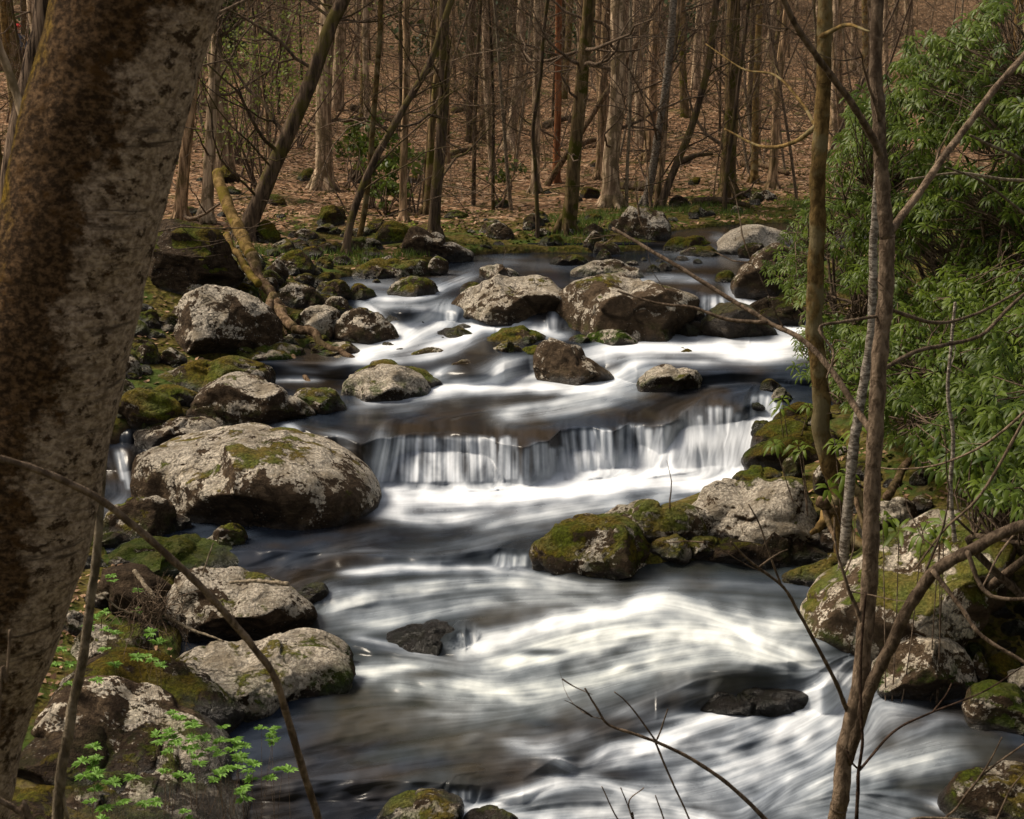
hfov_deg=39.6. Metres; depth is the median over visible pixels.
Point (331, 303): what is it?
rock
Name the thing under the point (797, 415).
boulder
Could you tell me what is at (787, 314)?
boulder
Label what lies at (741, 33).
bare tree
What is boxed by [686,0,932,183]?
bare tree
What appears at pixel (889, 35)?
bare sapling
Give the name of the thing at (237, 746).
seedling
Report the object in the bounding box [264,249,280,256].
rock
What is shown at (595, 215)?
stone
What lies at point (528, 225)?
stone
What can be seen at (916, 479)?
stone
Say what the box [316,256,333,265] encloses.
rock
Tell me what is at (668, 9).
evergreen tree
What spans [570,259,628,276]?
boulder
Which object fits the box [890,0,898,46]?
bare tree
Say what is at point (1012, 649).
stone
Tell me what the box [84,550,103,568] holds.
stone
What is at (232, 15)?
evergreen tree
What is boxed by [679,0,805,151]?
bare sapling
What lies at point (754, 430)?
stone
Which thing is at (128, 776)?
seedling
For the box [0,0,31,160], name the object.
bare sapling
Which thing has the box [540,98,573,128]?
log
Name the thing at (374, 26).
bare sapling
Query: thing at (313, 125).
log
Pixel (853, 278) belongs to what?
rhododendron
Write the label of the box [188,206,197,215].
stone
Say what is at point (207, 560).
stick
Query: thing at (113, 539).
stone
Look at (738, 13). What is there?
bare tree
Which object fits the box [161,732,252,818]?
seedling
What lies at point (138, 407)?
boulder
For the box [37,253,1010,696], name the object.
leaf litter
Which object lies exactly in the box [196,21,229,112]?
bare tree
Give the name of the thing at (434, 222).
bare tree
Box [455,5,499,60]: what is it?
bare sapling
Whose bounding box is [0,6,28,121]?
bare sapling
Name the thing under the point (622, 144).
bare sapling
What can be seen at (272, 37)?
bare sapling
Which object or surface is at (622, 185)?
log
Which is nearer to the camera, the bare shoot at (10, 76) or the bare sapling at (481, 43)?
the bare shoot at (10, 76)
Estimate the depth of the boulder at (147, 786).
7.98 m
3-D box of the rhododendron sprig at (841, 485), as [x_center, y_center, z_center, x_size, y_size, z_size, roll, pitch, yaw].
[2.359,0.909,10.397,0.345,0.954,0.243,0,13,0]
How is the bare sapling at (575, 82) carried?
on the ground at (840, 424)
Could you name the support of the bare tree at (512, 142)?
on the ground at (840, 424)
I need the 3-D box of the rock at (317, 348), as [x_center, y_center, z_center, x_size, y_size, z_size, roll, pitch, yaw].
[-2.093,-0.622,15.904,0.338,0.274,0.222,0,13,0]
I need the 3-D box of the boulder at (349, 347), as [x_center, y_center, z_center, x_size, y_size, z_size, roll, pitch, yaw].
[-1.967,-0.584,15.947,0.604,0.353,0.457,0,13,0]
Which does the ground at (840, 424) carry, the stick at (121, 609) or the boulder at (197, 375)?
the boulder at (197, 375)
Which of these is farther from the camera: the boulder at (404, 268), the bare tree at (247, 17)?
the bare tree at (247, 17)
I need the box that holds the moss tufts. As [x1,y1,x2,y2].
[204,190,971,290]
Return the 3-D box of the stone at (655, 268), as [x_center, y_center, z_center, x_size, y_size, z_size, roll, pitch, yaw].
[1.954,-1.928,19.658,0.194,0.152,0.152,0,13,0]
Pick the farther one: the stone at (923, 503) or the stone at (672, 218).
the stone at (672, 218)
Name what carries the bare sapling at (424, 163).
on the ground at (840, 424)
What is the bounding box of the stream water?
[104,220,1023,818]
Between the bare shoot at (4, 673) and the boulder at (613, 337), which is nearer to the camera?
the bare shoot at (4, 673)
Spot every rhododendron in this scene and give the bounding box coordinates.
[759,192,868,327]
[782,226,896,353]
[785,323,869,405]
[809,74,953,337]
[839,377,974,491]
[850,258,994,386]
[888,0,1023,303]
[893,154,1023,307]
[923,294,1023,446]
[936,429,1023,601]
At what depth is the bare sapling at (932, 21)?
59.08 m
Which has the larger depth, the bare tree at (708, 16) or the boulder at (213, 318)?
the bare tree at (708, 16)
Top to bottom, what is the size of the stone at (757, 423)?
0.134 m
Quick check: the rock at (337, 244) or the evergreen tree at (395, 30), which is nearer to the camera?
the rock at (337, 244)
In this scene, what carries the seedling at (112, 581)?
on the ground at (840, 424)
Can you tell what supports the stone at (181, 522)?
on the boulder at (155, 515)
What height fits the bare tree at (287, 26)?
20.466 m
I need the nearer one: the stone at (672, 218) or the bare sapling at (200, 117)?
the stone at (672, 218)
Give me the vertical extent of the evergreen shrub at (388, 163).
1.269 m
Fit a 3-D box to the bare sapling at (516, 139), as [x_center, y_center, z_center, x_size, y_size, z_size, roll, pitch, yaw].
[0.342,-6.884,31.475,1.934,4.176,2.536,-8,15,-32]
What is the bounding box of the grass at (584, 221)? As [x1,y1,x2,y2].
[233,197,946,302]
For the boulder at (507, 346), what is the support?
on the stream water
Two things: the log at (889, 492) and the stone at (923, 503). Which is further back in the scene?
the stone at (923, 503)
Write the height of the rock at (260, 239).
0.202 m
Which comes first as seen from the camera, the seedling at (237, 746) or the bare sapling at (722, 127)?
the seedling at (237, 746)
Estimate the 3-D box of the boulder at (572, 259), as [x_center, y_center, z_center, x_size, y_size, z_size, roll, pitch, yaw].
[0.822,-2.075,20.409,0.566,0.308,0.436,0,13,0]
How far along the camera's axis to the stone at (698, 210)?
24.69 m
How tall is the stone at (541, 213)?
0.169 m
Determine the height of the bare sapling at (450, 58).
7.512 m
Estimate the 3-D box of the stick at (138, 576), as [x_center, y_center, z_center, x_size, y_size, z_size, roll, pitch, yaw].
[-2.403,1.144,9.294,0.037,0.145,0.280,-12,17,-41]
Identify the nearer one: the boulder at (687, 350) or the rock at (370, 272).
the boulder at (687, 350)
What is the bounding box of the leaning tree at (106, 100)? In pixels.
[0,0,222,818]
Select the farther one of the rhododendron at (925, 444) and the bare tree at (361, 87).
the bare tree at (361, 87)
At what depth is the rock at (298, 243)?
20.62 m
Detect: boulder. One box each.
[9,781,172,818]
[17,721,161,793]
[31,675,232,784]
[48,647,244,733]
[65,739,249,818]
[71,624,154,659]
[96,562,171,620]
[103,495,176,540]
[108,533,238,577]
[118,387,183,428]
[130,422,381,530]
[133,416,220,449]
[148,218,244,293]
[154,384,196,406]
[157,355,275,391]
[165,566,317,641]
[171,284,283,354]
[177,627,355,721]
[186,371,315,425]
[206,523,247,545]
[248,341,304,360]
[257,220,280,242]
[259,277,278,292]
[269,259,288,282]
[272,239,294,252]
[277,280,319,308]
[280,249,315,274]
[294,387,346,413]
[297,582,328,602]
[300,304,341,339]
[316,205,345,225]
[316,341,359,356]
[321,294,331,301]
[324,296,348,307]
[333,307,398,344]
[341,364,430,401]
[350,283,375,299]
[351,258,431,277]
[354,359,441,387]
[374,220,409,244]
[376,788,463,818]
[385,315,423,322]
[386,619,454,655]
[387,276,438,296]
[401,226,474,261]
[411,347,442,354]
[428,256,448,275]
[437,326,471,337]
[451,274,561,325]
[451,359,470,364]
[460,281,478,292]
[463,805,517,818]
[478,264,519,278]
[486,222,513,239]
[487,325,545,344]
[493,341,522,352]
[522,345,536,354]
[529,513,649,579]
[533,337,613,385]
[550,254,588,265]
[555,272,699,341]
[569,334,588,342]
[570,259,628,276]
[583,231,601,251]
[587,329,637,345]
[593,241,619,254]
[606,499,711,542]
[612,266,643,278]
[613,205,671,240]
[636,364,701,391]
[650,533,691,564]
[662,235,710,251]
[676,321,703,336]
[679,245,719,256]
[681,347,691,351]
[687,535,718,560]
[688,177,700,184]
[691,311,704,321]
[692,476,819,544]
[699,302,776,338]
[700,687,807,716]
[708,532,827,568]
[717,224,792,254]
[730,242,804,300]
[732,465,781,480]
[741,430,818,469]
[750,296,805,325]
[750,418,811,447]
[773,401,832,425]
[781,553,837,586]
[782,454,804,477]
[800,506,1017,662]
[813,465,828,494]
[818,533,833,552]
[856,497,918,537]
[871,633,977,700]
[937,760,1023,818]
[961,679,1023,734]
[972,651,989,682]
[985,652,1020,682]
[1007,666,1023,691]
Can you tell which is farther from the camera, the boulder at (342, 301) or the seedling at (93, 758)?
the boulder at (342, 301)
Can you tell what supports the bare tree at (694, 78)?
on the ground at (840, 424)
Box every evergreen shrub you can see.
[332,115,380,186]
[342,111,399,207]
[352,139,434,212]
[361,167,412,215]
[486,154,527,207]
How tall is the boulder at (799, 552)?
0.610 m
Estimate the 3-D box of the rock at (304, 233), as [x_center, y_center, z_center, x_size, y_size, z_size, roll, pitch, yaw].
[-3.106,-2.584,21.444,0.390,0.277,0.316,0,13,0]
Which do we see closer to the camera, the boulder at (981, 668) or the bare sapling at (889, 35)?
the boulder at (981, 668)
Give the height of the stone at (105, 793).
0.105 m
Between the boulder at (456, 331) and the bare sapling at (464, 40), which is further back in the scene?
the bare sapling at (464, 40)
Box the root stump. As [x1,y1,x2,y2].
[815,496,862,541]
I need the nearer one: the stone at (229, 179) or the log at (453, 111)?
the stone at (229, 179)
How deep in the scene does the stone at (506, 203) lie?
26.79 m
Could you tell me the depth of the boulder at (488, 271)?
19.03 m
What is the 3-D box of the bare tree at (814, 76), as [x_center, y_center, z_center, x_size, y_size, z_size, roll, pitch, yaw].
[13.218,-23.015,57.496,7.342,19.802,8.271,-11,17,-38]
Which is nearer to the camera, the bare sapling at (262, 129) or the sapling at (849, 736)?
the sapling at (849, 736)
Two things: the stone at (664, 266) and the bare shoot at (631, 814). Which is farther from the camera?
the stone at (664, 266)
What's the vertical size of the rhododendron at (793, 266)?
1.914 m
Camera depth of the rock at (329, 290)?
17.81 m
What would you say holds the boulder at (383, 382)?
on the stream water
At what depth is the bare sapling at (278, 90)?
46.11 m
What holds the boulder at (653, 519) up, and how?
on the ground at (840, 424)
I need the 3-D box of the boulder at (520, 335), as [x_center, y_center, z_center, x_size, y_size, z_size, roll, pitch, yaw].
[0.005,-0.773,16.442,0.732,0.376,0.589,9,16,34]
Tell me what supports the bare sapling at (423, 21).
on the ground at (840, 424)
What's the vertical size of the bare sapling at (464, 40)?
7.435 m
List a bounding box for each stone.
[59,673,73,685]
[62,610,83,635]
[66,767,78,781]
[81,792,104,808]
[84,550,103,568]
[84,592,109,608]
[95,791,109,794]
[97,772,124,783]
[102,531,129,547]
[108,557,129,565]
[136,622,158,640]
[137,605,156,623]
[156,616,168,625]
[173,512,191,530]
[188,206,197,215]
[217,211,225,216]
[221,165,239,182]
[228,186,240,194]
[267,194,286,205]
[276,213,285,218]
[297,168,313,180]
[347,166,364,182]
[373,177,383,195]
[409,175,422,183]
[444,210,468,218]
[457,323,470,328]
[478,222,492,233]
[480,241,491,248]
[492,241,504,244]
[495,198,508,207]
[522,221,534,230]
[523,214,544,226]
[534,228,552,236]
[538,236,554,245]
[539,211,548,217]
[540,216,548,222]
[550,234,564,245]
[561,229,575,234]
[579,187,599,197]
[582,223,604,235]
[585,213,602,220]
[590,160,595,166]
[596,249,611,258]
[608,219,617,230]
[626,260,637,265]
[646,264,659,271]
[658,262,671,270]
[668,195,689,206]
[668,217,677,220]
[675,256,688,260]
[688,205,707,216]
[689,214,699,218]
[693,259,702,263]
[707,210,714,215]
[714,270,734,282]
[731,206,740,212]
[737,242,763,258]
[741,189,751,197]
[749,192,764,201]
[749,199,760,205]
[750,426,762,435]
[751,420,767,429]
[752,402,765,410]
[760,190,776,200]
[760,378,781,391]
[771,387,792,401]
[816,510,826,529]
[820,528,829,535]
[830,432,843,444]
[834,445,847,456]
[840,464,844,473]
[856,459,865,479]
[857,463,882,480]
[882,477,901,487]
[909,471,928,485]
[912,495,932,513]
[996,640,1011,651]
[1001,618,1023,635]
[1007,646,1016,653]
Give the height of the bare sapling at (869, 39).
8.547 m
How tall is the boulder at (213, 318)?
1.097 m
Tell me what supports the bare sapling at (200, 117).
on the ground at (840, 424)
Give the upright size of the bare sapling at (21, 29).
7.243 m
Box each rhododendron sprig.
[763,439,813,516]
[769,395,812,436]
[815,469,860,554]
[822,427,866,516]
[879,511,937,701]
[923,510,960,703]
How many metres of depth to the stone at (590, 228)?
22.20 m
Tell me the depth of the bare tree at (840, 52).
36.31 m
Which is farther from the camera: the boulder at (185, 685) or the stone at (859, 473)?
the stone at (859, 473)
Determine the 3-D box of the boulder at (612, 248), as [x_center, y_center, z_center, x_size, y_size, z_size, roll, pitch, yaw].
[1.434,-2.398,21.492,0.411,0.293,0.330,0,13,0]
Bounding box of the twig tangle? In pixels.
[99,563,199,660]
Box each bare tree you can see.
[0,0,13,113]
[0,0,26,70]
[0,0,27,83]
[0,0,33,52]
[0,0,250,201]
[22,0,26,51]
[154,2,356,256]
[167,0,339,231]
[180,0,350,224]
[193,0,425,242]
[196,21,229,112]
[206,43,236,171]
[207,0,544,262]
[232,0,567,228]
[245,0,250,47]
[245,0,359,120]
[266,3,272,74]
[276,1,291,87]
[282,0,393,192]
[285,0,295,51]
[287,0,610,255]
[297,0,562,240]
[306,1,370,59]
[331,0,424,110]
[335,0,432,143]
[339,11,423,120]
[347,0,361,80]
[358,0,693,237]
[362,0,581,214]
[369,0,390,55]
[372,0,475,93]
[387,0,509,142]
[412,1,456,94]
[425,0,580,193]
[431,0,657,183]
[435,0,761,208]
[445,11,501,163]
[457,0,577,176]
[461,0,728,236]
[463,0,566,139]
[463,0,716,199]
[499,0,581,150]
[505,0,593,98]
[518,0,573,130]
[532,0,770,206]
[547,0,574,68]
[552,0,648,123]
[553,0,657,179]
[554,0,593,48]
[571,1,698,94]
[575,0,645,145]
[578,0,587,99]
[593,0,857,211]
[595,0,703,161]
[603,0,746,206]
[625,0,683,101]
[642,0,749,117]
[660,0,794,199]
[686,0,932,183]
[688,0,710,102]
[690,0,701,89]
[699,1,810,126]
[707,0,723,49]
[707,0,776,69]
[718,0,939,164]
[742,0,849,189]
[743,13,755,108]
[745,0,894,161]
[748,0,813,83]
[759,0,810,153]
[764,0,806,60]
[771,0,893,167]
[808,0,817,77]
[810,0,916,116]
[815,0,870,103]
[844,0,920,75]
[861,0,929,90]
[888,0,958,74]
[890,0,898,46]
[926,0,1023,78]
[971,0,1015,54]
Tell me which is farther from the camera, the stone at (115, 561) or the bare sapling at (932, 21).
the bare sapling at (932, 21)
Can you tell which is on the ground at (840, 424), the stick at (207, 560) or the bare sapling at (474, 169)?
the bare sapling at (474, 169)
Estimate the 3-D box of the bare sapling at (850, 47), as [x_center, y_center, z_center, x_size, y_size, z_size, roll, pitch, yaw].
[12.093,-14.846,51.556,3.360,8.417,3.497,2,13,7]
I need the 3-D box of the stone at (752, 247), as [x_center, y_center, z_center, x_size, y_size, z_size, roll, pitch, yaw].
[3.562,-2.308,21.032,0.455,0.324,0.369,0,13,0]
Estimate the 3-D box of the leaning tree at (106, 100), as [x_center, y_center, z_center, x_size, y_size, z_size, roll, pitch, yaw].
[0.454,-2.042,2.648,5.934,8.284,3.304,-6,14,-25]
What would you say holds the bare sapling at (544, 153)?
on the ground at (840, 424)
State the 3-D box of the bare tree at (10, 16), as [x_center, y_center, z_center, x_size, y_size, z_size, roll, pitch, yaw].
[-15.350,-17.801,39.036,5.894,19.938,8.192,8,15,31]
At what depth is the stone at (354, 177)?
30.89 m
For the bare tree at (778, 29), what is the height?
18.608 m
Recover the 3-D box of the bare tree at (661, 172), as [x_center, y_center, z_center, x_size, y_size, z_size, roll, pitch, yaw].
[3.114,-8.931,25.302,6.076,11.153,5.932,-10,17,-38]
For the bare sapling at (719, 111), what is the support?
on the ground at (840, 424)
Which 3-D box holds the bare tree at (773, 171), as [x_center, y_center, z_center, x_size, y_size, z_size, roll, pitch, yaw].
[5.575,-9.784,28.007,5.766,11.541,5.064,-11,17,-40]
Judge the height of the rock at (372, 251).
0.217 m
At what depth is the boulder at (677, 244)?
21.70 m
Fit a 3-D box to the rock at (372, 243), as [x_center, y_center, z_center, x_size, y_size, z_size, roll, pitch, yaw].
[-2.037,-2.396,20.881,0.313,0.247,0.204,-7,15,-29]
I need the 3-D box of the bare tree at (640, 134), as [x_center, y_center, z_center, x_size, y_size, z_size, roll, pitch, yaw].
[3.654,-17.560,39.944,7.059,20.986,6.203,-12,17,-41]
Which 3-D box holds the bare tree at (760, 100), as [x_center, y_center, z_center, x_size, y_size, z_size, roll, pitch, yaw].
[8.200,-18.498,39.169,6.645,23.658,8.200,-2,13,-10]
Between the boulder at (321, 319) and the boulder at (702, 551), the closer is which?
the boulder at (702, 551)
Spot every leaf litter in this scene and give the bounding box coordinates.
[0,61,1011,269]
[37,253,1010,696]
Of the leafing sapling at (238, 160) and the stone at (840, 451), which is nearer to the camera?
the stone at (840, 451)
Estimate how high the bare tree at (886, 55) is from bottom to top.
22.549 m
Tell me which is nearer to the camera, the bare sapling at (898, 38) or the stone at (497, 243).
the stone at (497, 243)
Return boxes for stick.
[100,593,154,619]
[132,569,156,598]
[165,614,224,641]
[202,543,213,574]
[229,579,289,585]
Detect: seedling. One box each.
[51,646,103,697]
[61,607,110,651]
[71,741,105,818]
[81,767,131,818]
[84,773,142,818]
[97,626,158,678]
[104,573,141,644]
[130,627,168,767]
[134,796,194,818]
[149,714,229,815]
[150,709,194,815]
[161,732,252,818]
[171,760,232,818]
[207,724,280,818]
[211,764,253,818]
[261,764,298,818]
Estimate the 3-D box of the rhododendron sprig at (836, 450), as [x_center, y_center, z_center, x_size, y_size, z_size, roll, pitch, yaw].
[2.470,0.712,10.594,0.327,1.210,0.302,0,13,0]
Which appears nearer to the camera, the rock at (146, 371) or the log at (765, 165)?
the rock at (146, 371)
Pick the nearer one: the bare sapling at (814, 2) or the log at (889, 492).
the log at (889, 492)
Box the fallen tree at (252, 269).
[212,168,354,380]
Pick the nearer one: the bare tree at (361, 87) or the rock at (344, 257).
the rock at (344, 257)
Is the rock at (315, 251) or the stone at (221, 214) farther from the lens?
the stone at (221, 214)
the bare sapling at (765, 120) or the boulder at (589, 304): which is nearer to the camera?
the boulder at (589, 304)
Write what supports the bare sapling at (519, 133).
on the ground at (840, 424)
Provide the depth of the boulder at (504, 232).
22.09 m
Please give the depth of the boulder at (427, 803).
8.06 m
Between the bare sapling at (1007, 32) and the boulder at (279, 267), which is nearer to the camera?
the boulder at (279, 267)
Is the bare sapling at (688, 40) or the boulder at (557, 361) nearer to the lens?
the boulder at (557, 361)
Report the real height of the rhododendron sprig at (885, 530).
1.964 m
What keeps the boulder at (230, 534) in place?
on the stream water
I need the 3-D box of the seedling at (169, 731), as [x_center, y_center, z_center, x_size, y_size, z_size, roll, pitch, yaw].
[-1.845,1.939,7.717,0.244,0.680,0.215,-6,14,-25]
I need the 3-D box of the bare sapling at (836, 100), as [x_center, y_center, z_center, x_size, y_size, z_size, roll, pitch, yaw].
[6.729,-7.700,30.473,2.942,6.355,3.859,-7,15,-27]
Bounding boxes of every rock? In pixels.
[122,379,134,394]
[125,357,142,376]
[126,373,138,379]
[132,338,158,351]
[133,344,160,364]
[135,320,150,336]
[138,309,160,328]
[138,423,149,428]
[141,366,151,374]
[142,303,153,310]
[147,330,165,338]
[159,313,177,326]
[160,347,187,365]
[161,323,173,331]
[177,396,185,405]
[181,284,202,295]
[232,245,245,258]
[233,347,255,357]
[234,283,259,297]
[242,275,257,288]
[246,257,265,268]
[256,235,268,242]
[262,269,283,286]
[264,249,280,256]
[284,336,299,345]
[287,265,299,275]
[288,231,295,237]
[289,311,303,325]
[291,333,305,338]
[293,239,308,249]
[294,228,318,239]
[294,273,314,286]
[302,246,323,259]
[303,292,324,308]
[307,239,322,246]
[308,334,330,343]
[310,344,325,353]
[314,264,322,271]
[315,272,335,284]
[316,223,334,232]
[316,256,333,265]
[316,281,328,292]
[318,236,325,241]
[318,242,336,253]
[320,286,337,295]
[323,262,332,268]
[324,279,350,299]
[325,301,349,312]
[328,227,341,233]
[332,242,341,251]
[333,255,353,264]
[335,305,350,313]
[351,236,366,249]
[352,228,366,236]
[358,265,382,278]
[363,248,382,257]
[364,227,370,234]
[364,238,383,249]
[366,218,384,232]
[375,268,393,278]
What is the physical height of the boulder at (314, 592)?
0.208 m
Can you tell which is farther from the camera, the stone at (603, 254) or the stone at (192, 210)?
the stone at (192, 210)
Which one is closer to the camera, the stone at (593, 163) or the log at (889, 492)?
the log at (889, 492)
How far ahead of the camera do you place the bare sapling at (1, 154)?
25.92 m
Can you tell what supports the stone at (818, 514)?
on the ground at (840, 424)
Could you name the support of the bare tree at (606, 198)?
on the ground at (840, 424)
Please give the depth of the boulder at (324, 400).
14.13 m
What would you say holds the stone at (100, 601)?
on the ground at (840, 424)
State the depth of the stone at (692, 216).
24.50 m
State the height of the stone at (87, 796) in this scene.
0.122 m
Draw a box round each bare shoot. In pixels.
[0,38,21,114]
[0,455,321,818]
[0,629,11,721]
[0,797,32,818]
[559,670,767,818]
[601,786,664,818]
[846,592,1020,818]
[881,411,1023,585]
[907,134,1023,214]
[910,737,1023,818]
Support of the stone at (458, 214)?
on the ground at (840, 424)
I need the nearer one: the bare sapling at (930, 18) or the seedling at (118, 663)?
the seedling at (118, 663)
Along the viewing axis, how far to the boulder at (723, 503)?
11.33 m
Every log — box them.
[204,112,268,161]
[302,120,347,146]
[349,82,399,123]
[379,143,422,159]
[450,104,500,113]
[450,143,479,155]
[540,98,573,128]
[567,118,637,147]
[620,122,670,195]
[680,141,720,164]
[692,174,775,207]
[739,136,789,174]
[882,458,911,500]
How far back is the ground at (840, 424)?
29.78 m
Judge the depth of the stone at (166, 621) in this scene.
10.14 m
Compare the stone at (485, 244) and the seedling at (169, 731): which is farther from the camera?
the stone at (485, 244)
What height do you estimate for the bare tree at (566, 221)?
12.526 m
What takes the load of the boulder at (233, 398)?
on the ground at (840, 424)
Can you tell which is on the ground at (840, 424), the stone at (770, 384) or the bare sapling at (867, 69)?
the bare sapling at (867, 69)
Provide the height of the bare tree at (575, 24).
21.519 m
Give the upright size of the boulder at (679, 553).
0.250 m
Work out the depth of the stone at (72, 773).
7.84 m
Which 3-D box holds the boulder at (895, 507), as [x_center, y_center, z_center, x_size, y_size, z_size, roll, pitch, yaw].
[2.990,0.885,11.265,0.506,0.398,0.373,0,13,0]
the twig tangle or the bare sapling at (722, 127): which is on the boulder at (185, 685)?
the twig tangle
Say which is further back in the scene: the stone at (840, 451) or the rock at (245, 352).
the rock at (245, 352)
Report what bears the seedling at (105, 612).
on the ground at (840, 424)
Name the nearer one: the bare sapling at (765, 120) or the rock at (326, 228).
the rock at (326, 228)
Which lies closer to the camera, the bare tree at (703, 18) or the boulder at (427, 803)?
the boulder at (427, 803)
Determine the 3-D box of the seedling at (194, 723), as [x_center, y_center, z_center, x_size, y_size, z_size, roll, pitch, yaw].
[-1.744,1.972,7.859,0.268,0.601,0.430,12,17,42]
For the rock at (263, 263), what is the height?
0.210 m
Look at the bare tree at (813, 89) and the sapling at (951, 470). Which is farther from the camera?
the bare tree at (813, 89)
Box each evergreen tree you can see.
[15,0,277,63]
[374,0,691,70]
[543,0,769,38]
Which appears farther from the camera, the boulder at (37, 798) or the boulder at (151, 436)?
the boulder at (151, 436)
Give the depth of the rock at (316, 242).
20.68 m
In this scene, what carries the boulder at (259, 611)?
on the ground at (840, 424)
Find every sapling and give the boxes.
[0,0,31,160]
[0,0,33,133]
[0,2,25,172]
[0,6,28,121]
[14,0,26,31]
[52,456,107,818]
[193,0,402,190]
[196,0,314,200]
[196,3,242,137]
[199,0,334,163]
[204,0,334,175]
[221,2,301,144]
[224,0,314,135]
[228,0,306,90]
[233,0,340,113]
[251,7,372,147]
[270,0,319,80]
[314,0,485,198]
[324,0,514,208]
[334,0,374,75]
[334,0,398,125]
[362,0,514,183]
[368,5,393,59]
[371,0,471,135]
[375,0,572,207]
[385,1,509,143]
[409,2,428,46]
[410,0,529,123]
[412,0,572,210]
[442,0,578,209]
[449,0,478,82]
[452,0,512,113]
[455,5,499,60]
[465,0,554,145]
[465,0,594,167]
[467,0,532,107]
[469,1,595,171]
[471,1,568,176]
[476,3,511,94]
[486,7,572,180]
[501,0,609,116]
[540,0,632,149]
[545,0,703,204]
[569,0,1023,818]
[579,0,682,158]
[588,0,720,207]
[594,0,667,116]
[608,5,645,134]
[624,0,686,113]
[660,1,688,66]
[662,0,761,165]
[662,0,814,210]
[663,1,795,204]
[677,0,751,136]
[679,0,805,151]
[682,0,792,174]
[687,3,722,74]
[699,0,811,185]
[705,0,869,553]
[718,0,862,199]
[724,0,897,169]
[738,1,842,173]
[739,0,834,169]
[762,0,777,69]
[763,0,815,96]
[777,0,864,180]
[782,0,868,170]
[782,0,932,177]
[808,0,917,112]
[835,0,948,172]
[838,94,885,568]
[842,0,891,91]
[842,8,901,82]
[843,1,912,79]
[860,0,946,127]
[885,0,938,82]
[897,0,1007,171]
[910,0,944,68]
[915,0,975,51]
[915,0,1016,141]
[929,2,977,146]
[937,0,975,35]
[939,0,1021,170]
[944,302,956,542]
[983,4,1023,48]
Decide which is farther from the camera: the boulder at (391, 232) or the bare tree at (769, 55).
the bare tree at (769, 55)
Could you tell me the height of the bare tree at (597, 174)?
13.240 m
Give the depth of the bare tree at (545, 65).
43.78 m
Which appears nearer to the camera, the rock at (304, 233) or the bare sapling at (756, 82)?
the rock at (304, 233)
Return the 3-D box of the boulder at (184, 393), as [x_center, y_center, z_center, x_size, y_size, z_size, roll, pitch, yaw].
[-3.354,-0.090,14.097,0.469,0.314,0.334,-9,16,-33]
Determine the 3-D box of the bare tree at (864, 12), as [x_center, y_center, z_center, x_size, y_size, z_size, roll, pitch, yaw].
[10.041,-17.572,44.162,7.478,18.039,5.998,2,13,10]
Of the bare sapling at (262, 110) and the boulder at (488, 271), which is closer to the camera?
the boulder at (488, 271)
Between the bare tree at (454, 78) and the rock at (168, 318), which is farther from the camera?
the bare tree at (454, 78)
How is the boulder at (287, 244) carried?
on the ground at (840, 424)
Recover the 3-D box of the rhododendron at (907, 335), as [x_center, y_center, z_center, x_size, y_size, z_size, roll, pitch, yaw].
[4.032,-0.700,13.457,1.637,1.332,5.640,3,13,13]
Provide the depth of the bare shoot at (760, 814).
3.91 m
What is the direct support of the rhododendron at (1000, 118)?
on the ground at (840, 424)
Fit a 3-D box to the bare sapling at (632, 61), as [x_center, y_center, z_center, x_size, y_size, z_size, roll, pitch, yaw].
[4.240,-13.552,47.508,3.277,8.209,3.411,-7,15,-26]
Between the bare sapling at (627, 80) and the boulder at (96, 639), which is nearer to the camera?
the boulder at (96, 639)
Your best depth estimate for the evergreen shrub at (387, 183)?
24.68 m
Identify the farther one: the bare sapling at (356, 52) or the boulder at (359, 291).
the bare sapling at (356, 52)
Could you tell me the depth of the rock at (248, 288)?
17.34 m
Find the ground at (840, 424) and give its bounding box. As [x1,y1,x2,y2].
[0,0,1023,799]
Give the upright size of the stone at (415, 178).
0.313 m
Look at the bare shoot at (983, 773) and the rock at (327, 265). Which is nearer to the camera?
the bare shoot at (983, 773)
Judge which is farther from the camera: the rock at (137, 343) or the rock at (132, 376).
the rock at (137, 343)
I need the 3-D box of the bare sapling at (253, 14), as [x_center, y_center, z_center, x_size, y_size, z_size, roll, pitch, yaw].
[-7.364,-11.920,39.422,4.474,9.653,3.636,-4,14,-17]
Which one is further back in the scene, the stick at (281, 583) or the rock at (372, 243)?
the rock at (372, 243)
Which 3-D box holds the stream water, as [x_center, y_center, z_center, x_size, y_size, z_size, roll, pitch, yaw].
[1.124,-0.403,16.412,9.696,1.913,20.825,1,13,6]
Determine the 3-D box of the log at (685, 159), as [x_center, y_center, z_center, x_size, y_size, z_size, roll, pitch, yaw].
[5.320,-6.996,37.476,1.083,0.908,4.788,4,14,18]
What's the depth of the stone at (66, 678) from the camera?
8.89 m
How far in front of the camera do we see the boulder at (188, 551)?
11.08 m
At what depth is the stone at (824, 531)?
11.31 m
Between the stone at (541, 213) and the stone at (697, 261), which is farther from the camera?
the stone at (541, 213)
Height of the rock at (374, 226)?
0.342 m
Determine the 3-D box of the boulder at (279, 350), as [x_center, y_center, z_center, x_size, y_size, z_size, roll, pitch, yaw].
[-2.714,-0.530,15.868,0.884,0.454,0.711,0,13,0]
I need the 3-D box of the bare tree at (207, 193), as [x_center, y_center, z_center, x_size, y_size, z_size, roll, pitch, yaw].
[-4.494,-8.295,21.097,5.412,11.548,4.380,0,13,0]
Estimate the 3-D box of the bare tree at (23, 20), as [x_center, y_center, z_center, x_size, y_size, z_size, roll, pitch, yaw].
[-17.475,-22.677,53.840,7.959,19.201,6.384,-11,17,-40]
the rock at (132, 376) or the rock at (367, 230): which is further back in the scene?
the rock at (367, 230)

